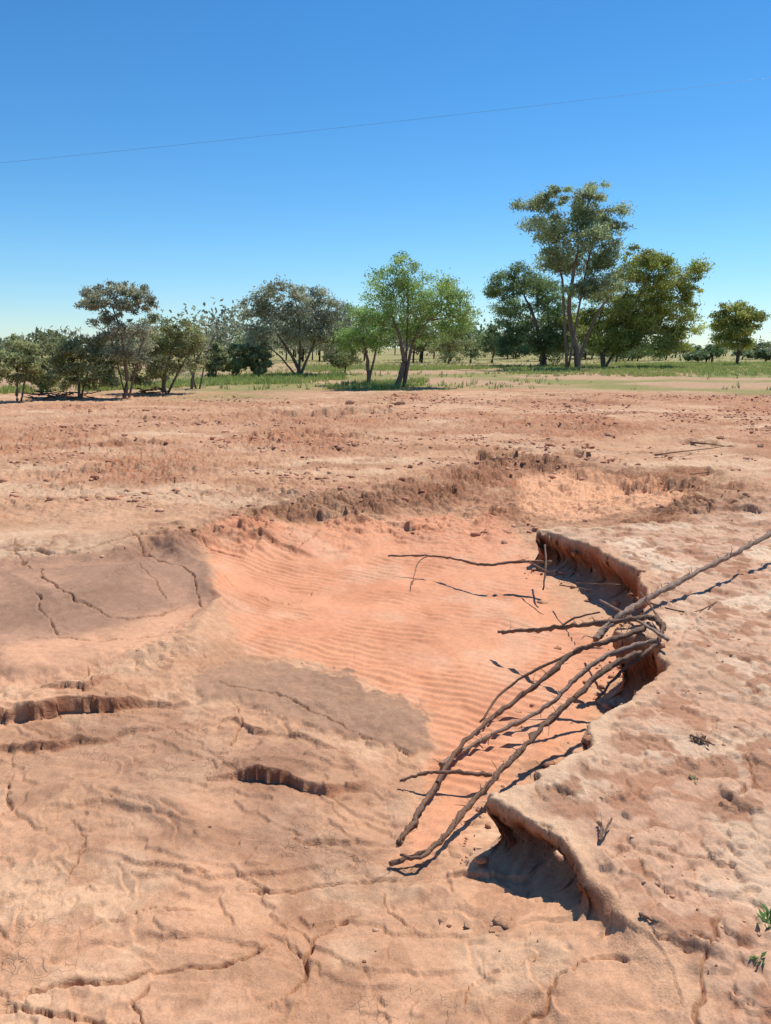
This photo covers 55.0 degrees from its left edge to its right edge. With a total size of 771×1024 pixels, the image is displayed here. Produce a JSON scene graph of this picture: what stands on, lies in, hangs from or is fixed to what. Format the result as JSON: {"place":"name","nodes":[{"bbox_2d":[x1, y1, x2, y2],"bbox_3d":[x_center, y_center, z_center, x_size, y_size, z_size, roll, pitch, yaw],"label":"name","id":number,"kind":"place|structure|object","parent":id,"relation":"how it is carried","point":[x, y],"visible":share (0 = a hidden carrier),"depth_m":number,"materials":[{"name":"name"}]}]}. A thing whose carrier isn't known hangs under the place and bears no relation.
{"place":"outdoors","nodes":[
{"label":"outdoors","id":0,"kind":"place"},
{"bbox_2d":[3,78,764,162],"bbox_3d":[-3.458,-18.339,34.857,66.261,4.377,0.009,2,13,7],"label":"power line","id":1,"kind":"object","parent":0,"point":[395,121],"visible":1,"depth_m":34.40,"materials":[{"name":"metal"}]},
{"bbox_2d":[0,348,770,1023],"bbox_3d":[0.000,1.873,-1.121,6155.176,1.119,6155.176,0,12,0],"label":"ground","id":2,"kind":"structure","parent":0,"point":[320,684],"depth_m":3.82,"materials":[{"name":"brown soil"}]},
{"bbox_2d":[0,333,58,400],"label":"mulga tree","id":3,"kind":"object","parent":2,"relation":"on","point":[15,358],"visible":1,"depth_m":21.95,"materials":[{"name":"green plant"}]},
{"bbox_2d":[31,356,61,391],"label":"bush","id":4,"kind":"object","parent":2,"relation":"on","point":[48,385],"visible":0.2,"depth_m":27.25,"materials":[{"name":"green plant"}]},
{"bbox_2d":[21,390,95,398],"bbox_3d":[-10.442,-3.650,23.233,2.517,0.388,1.418,0,12,0],"label":"fallen timber pile","id":5,"kind":"object","parent":2,"relation":"on","point":[64,394],"visible":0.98,"depth_m":23.27,"materials":[{"name":"brown wood"}]},
{"bbox_2d":[41,332,132,397],"bbox_3d":[-9.665,-4.746,24.053,2.946,2.157,2.410,0,12,0],"label":"mulga tree","id":6,"kind":"object","parent":2,"relation":"on","point":[64,349],"visible":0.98,"depth_m":23.65,"materials":[{"name":"green plant"}]},
{"bbox_2d":[72,278,165,397],"bbox_3d":[-8.533,-5.566,23.888,2.801,3.841,1.870,3,13,13],"label":"eucalyptus tree","id":7,"kind":"object","parent":2,"relation":"on","point":[91,302],"visible":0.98,"depth_m":23.60,"materials":[{"name":"green plant"}]},
{"bbox_2d":[136,386,167,393],"bbox_3d":[-8.284,-4.340,26.366,1.104,0.272,1.071,-8,15,-31],"label":"fallen timber pile","id":8,"kind":"object","parent":2,"relation":"on","point":[145,390],"visible":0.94,"depth_m":26.30,"materials":[{"name":"brown wood"}]},
{"bbox_2d":[117,312,211,393],"bbox_3d":[-7.829,-5.581,26.056,3.429,2.938,2.436,0,12,0],"label":"eucalyptus tree","id":9,"kind":"object","parent":2,"relation":"on","point":[175,347],"visible":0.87,"depth_m":25.84,"materials":[{"name":"green plant"}]},
{"bbox_2d":[178,324,218,388],"bbox_3d":[-7.649,-6.327,30.119,1.961,2.727,1.211,0,12,0],"label":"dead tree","id":10,"kind":"object","parent":2,"relation":"on","point":[192,383],"visible":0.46,"depth_m":30.08,"materials":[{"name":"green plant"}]},
{"bbox_2d":[201,341,229,376],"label":"bush","id":11,"kind":"object","parent":2,"relation":"on","point":[215,365],"visible":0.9,"depth_m":37.53,"materials":[{"name":"green plant"}]},
{"bbox_2d":[211,342,247,376],"bbox_3d":[-8.498,-8.283,40.443,2.311,1.983,2.957,0,12,0],"label":"bush","id":12,"kind":"object","parent":2,"relation":"on","point":[234,365],"visible":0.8,"depth_m":40.00,"materials":[{"name":"green plant"}]},
{"bbox_2d":[241,346,274,376],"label":"bush","id":13,"kind":"object","parent":2,"relation":"on","point":[254,364],"visible":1,"depth_m":40.15,"materials":[{"name":"green plant"}]},
{"bbox_2d":[230,274,365,374],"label":"mulga tree","id":14,"kind":"object","parent":2,"relation":"on","point":[313,332],"visible":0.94,"depth_m":40.83,"materials":[{"name":"green plant"}]},
{"bbox_2d":[318,336,368,372],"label":"bush","id":15,"kind":"object","parent":2,"relation":"on","point":[336,359],"visible":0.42,"depth_m":45.81,"materials":[{"name":"green plant"}]},
{"bbox_2d":[329,300,396,381],"bbox_3d":[-0.867,-7.359,32.362,3.479,3.694,2.722,0,12,0],"label":"willow acacia tree","id":16,"kind":"object","parent":2,"relation":"on","point":[345,335],"visible":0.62,"depth_m":32.15,"materials":[{"name":"green plant"}]},
{"bbox_2d":[0,393,770,536],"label":"earth clods","id":17,"kind":"object","parent":2,"relation":"on","point":[340,487],"visible":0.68,"depth_m":12.79,"materials":[{"name":"brown soil"}]},
{"bbox_2d":[0,285,770,362],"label":"distant trees","id":18,"kind":"object","parent":2,"relation":"on","point":[761,350],"visible":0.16,"depth_m":88.97,"materials":[{"name":"green plant"}]},
{"bbox_2d":[12,357,770,390],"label":"dry grass","id":19,"kind":"structure","parent":2,"relation":"on","point":[446,387],"depth_m":44.41,"materials":[{"name":"beige plant"}]},
{"bbox_2d":[27,516,770,1018],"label":"soil crumbs","id":20,"kind":"object","parent":2,"relation":"on","point":[603,796],"visible":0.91,"depth_m":2.50,"materials":[{"name":"brown soil"}]},
{"bbox_2d":[353,250,484,386],"bbox_3d":[1.374,-7.764,30.006,5.214,5.530,3.545,3,13,12],"label":"willow acacia tree","id":21,"kind":"object","parent":2,"relation":"on","point":[447,292],"visible":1,"depth_m":29.55,"materials":[{"name":"green plant"}]},
{"bbox_2d":[88,474,749,863],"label":"bank crumbs","id":22,"kind":"object","parent":2,"relation":"on","point":[480,858],"visible":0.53,"depth_m":4.58,"materials":[{"name":"brown soil"}]},
{"bbox_2d":[399,769,492,781],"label":"dead branch","id":23,"kind":"object","parent":2,"relation":"on","point":[462,772],"visible":1,"depth_m":3.28,"materials":[{"name":"brown wood"}]},
{"bbox_2d":[425,335,477,364],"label":"bush","id":24,"kind":"object","parent":2,"relation":"on","point":[450,348],"visible":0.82,"depth_m":74.46,"materials":[{"name":"green plant"}]},
{"bbox_2d":[388,544,556,589],"bbox_3d":[0.670,0.441,6.086,1.396,0.270,0.561,2,13,8],"label":"dead branch","id":25,"kind":"object","parent":2,"relation":"on","point":[545,562],"visible":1,"depth_m":6.08,"materials":[{"name":"brown wood"}]},
{"bbox_2d":[455,320,490,362],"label":"tree","id":26,"kind":"object","parent":2,"relation":"on","point":[470,354],"visible":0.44,"depth_m":86.18,"materials":[{"name":"green plant"}]},
{"bbox_2d":[478,323,499,362],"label":"tree","id":27,"kind":"object","parent":2,"relation":"on","point":[487,350],"visible":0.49,"depth_m":86.10,"materials":[{"name":"green plant"}]},
{"bbox_2d":[231,399,763,929],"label":"earth blocks","id":28,"kind":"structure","parent":2,"relation":"on","point":[501,921],"depth_m":3.14,"materials":[{"name":"brown soil"}]},
{"bbox_2d":[381,650,642,867],"bbox_3d":[0.651,1.021,3.340,0.163,0.304,1.912,12,17,42],"label":"dead branch","id":29,"kind":"object","parent":2,"relation":"on","point":[518,753],"visible":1,"depth_m":3.29,"materials":[{"name":"brown wood"}]},
{"bbox_2d":[396,622,646,844],"bbox_3d":[0.624,0.939,3.687,0.446,0.397,2.003,12,17,43],"label":"dead branch","id":30,"kind":"object","parent":2,"relation":"on","point":[555,668],"visible":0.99,"depth_m":3.91,"materials":[{"name":"brown wood"}]},
{"bbox_2d":[482,259,585,365],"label":"eucalyptus tree","id":31,"kind":"object","parent":2,"relation":"on","point":[551,337],"visible":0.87,"depth_m":65.61,"materials":[{"name":"green plant"}]},
{"bbox_2d":[438,638,657,767],"bbox_3d":[0.838,0.930,3.799,1.386,0.389,0.150,-6,14,-27],"label":"dead branch","id":32,"kind":"object","parent":2,"relation":"on","point":[583,672],"visible":0.96,"depth_m":3.82,"materials":[{"name":"brown wood"}]},
{"bbox_2d":[507,177,637,367],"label":"eucalyptus tree","id":33,"kind":"object","parent":2,"relation":"on","point":[561,261],"visible":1,"depth_m":55.24,"materials":[{"name":"green plant"}]},
{"bbox_2d":[559,582,588,589],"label":"twig","id":34,"kind":"object","parent":2,"relation":"on","point":[571,586],"visible":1,"depth_m":5.51,"materials":[{"name":"brown wood"}]},
{"bbox_2d":[497,592,666,634],"bbox_3d":[1.161,0.688,4.491,0.956,0.334,0.434,2,13,10],"label":"dead branch","id":35,"kind":"object","parent":2,"relation":"on","point":[656,618],"visible":0.96,"depth_m":4.38,"materials":[{"name":"brown wood"}]},
{"bbox_2d":[575,582,619,585],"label":"twig","id":36,"kind":"object","parent":2,"relation":"on","point":[599,584],"visible":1,"depth_m":5.10,"materials":[{"name":"brown wood"}]},
{"bbox_2d":[597,811,612,840],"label":"twig","id":37,"kind":"object","parent":2,"relation":"on","point":[602,831],"visible":1,"depth_m":2.49,"materials":[{"name":"brown wood"}]},
{"bbox_2d":[595,621,665,700],"bbox_3d":[1.355,0.800,3.969,0.696,0.250,0.094,-12,17,-42],"label":"dead branch","id":38,"kind":"object","parent":2,"relation":"on","point":[651,647],"visible":0.96,"depth_m":3.93,"materials":[{"name":"brown wood"}]},
{"bbox_2d":[553,242,715,366],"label":"acacia tree","id":39,"kind":"object","parent":2,"relation":"on","point":[624,324],"visible":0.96,"depth_m":61.70,"materials":[{"name":"green plant"}]},
{"bbox_2d":[599,599,669,641],"bbox_3d":[1.451,0.628,4.407,0.085,0.120,0.933,-2,13,-9],"label":"dead branch","id":40,"kind":"object","parent":2,"relation":"on","point":[661,635],"visible":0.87,"depth_m":4.16,"materials":[{"name":"brown wood"}]},
{"bbox_2d":[639,912,659,927],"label":"twig","id":41,"kind":"object","parent":2,"relation":"on","point":[643,915],"visible":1,"depth_m":2.10,"materials":[{"name":"brown wood"}]},
{"bbox_2d":[582,529,770,641],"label":"dead branch","id":42,"kind":"object","parent":2,"relation":"on","point":[627,610],"visible":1,"depth_m":4.68,"materials":[{"name":"brown wood"}]},
{"bbox_2d":[649,600,717,611],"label":"twig","id":43,"kind":"object","parent":2,"relation":"on","point":[683,611],"visible":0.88,"depth_m":4.58,"materials":[{"name":"brown wood"}]},
{"bbox_2d":[654,445,732,455],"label":"twig","id":44,"kind":"object","parent":2,"relation":"on","point":[687,450],"visible":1,"depth_m":11.23,"materials":[{"name":"brown wood"}]},
{"bbox_2d":[688,733,707,743],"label":"dry tuft","id":45,"kind":"object","parent":2,"relation":"on","point":[702,737],"visible":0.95,"depth_m":3.09,"materials":[{"name":"brown plant"}]},
{"bbox_2d":[681,728,730,746],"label":"twig","id":46,"kind":"object","parent":2,"relation":"on","point":[696,737],"visible":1,"depth_m":3.07,"materials":[{"name":"brown wood"}]},
{"bbox_2d":[695,342,725,361],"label":"bush","id":47,"kind":"object","parent":2,"relation":"on","point":[709,348],"visible":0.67,"depth_m":86.24,"materials":[{"name":"green plant"}]},
{"bbox_2d":[689,441,733,446],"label":"twig","id":48,"kind":"object","parent":2,"relation":"on","point":[707,443],"visible":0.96,"depth_m":12.19,"materials":[{"name":"brown wood"}]},
{"bbox_2d":[707,299,770,363],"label":"acacia tree","id":49,"kind":"object","parent":2,"relation":"on","point":[737,326],"visible":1,"depth_m":72.29,"materials":[{"name":"green plant"}]},
{"bbox_2d":[749,951,766,963],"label":"weed plant","id":50,"kind":"object","parent":2,"relation":"on","point":[763,954],"visible":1,"depth_m":1.97,"materials":[{"name":"green plant"}]},
{"bbox_2d":[757,903,770,928],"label":"weed plant","id":51,"kind":"object","parent":2,"relation":"on","point":[763,915],"visible":0.99,"depth_m":2.12,"materials":[{"name":"green plant"}]},
{"bbox_2d":[0,360,770,394],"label":"green grass","id":52,"kind":"structure","parent":0,"point":[386,384],"depth_m":45.54,"materials":[{"name":"green plant"}]},
{"bbox_2d":[0,0,770,347],"label":"sky","id":53,"kind":"structure","parent":0,"point":[197,222],"materials":[{"name":"blue"}]}
]}

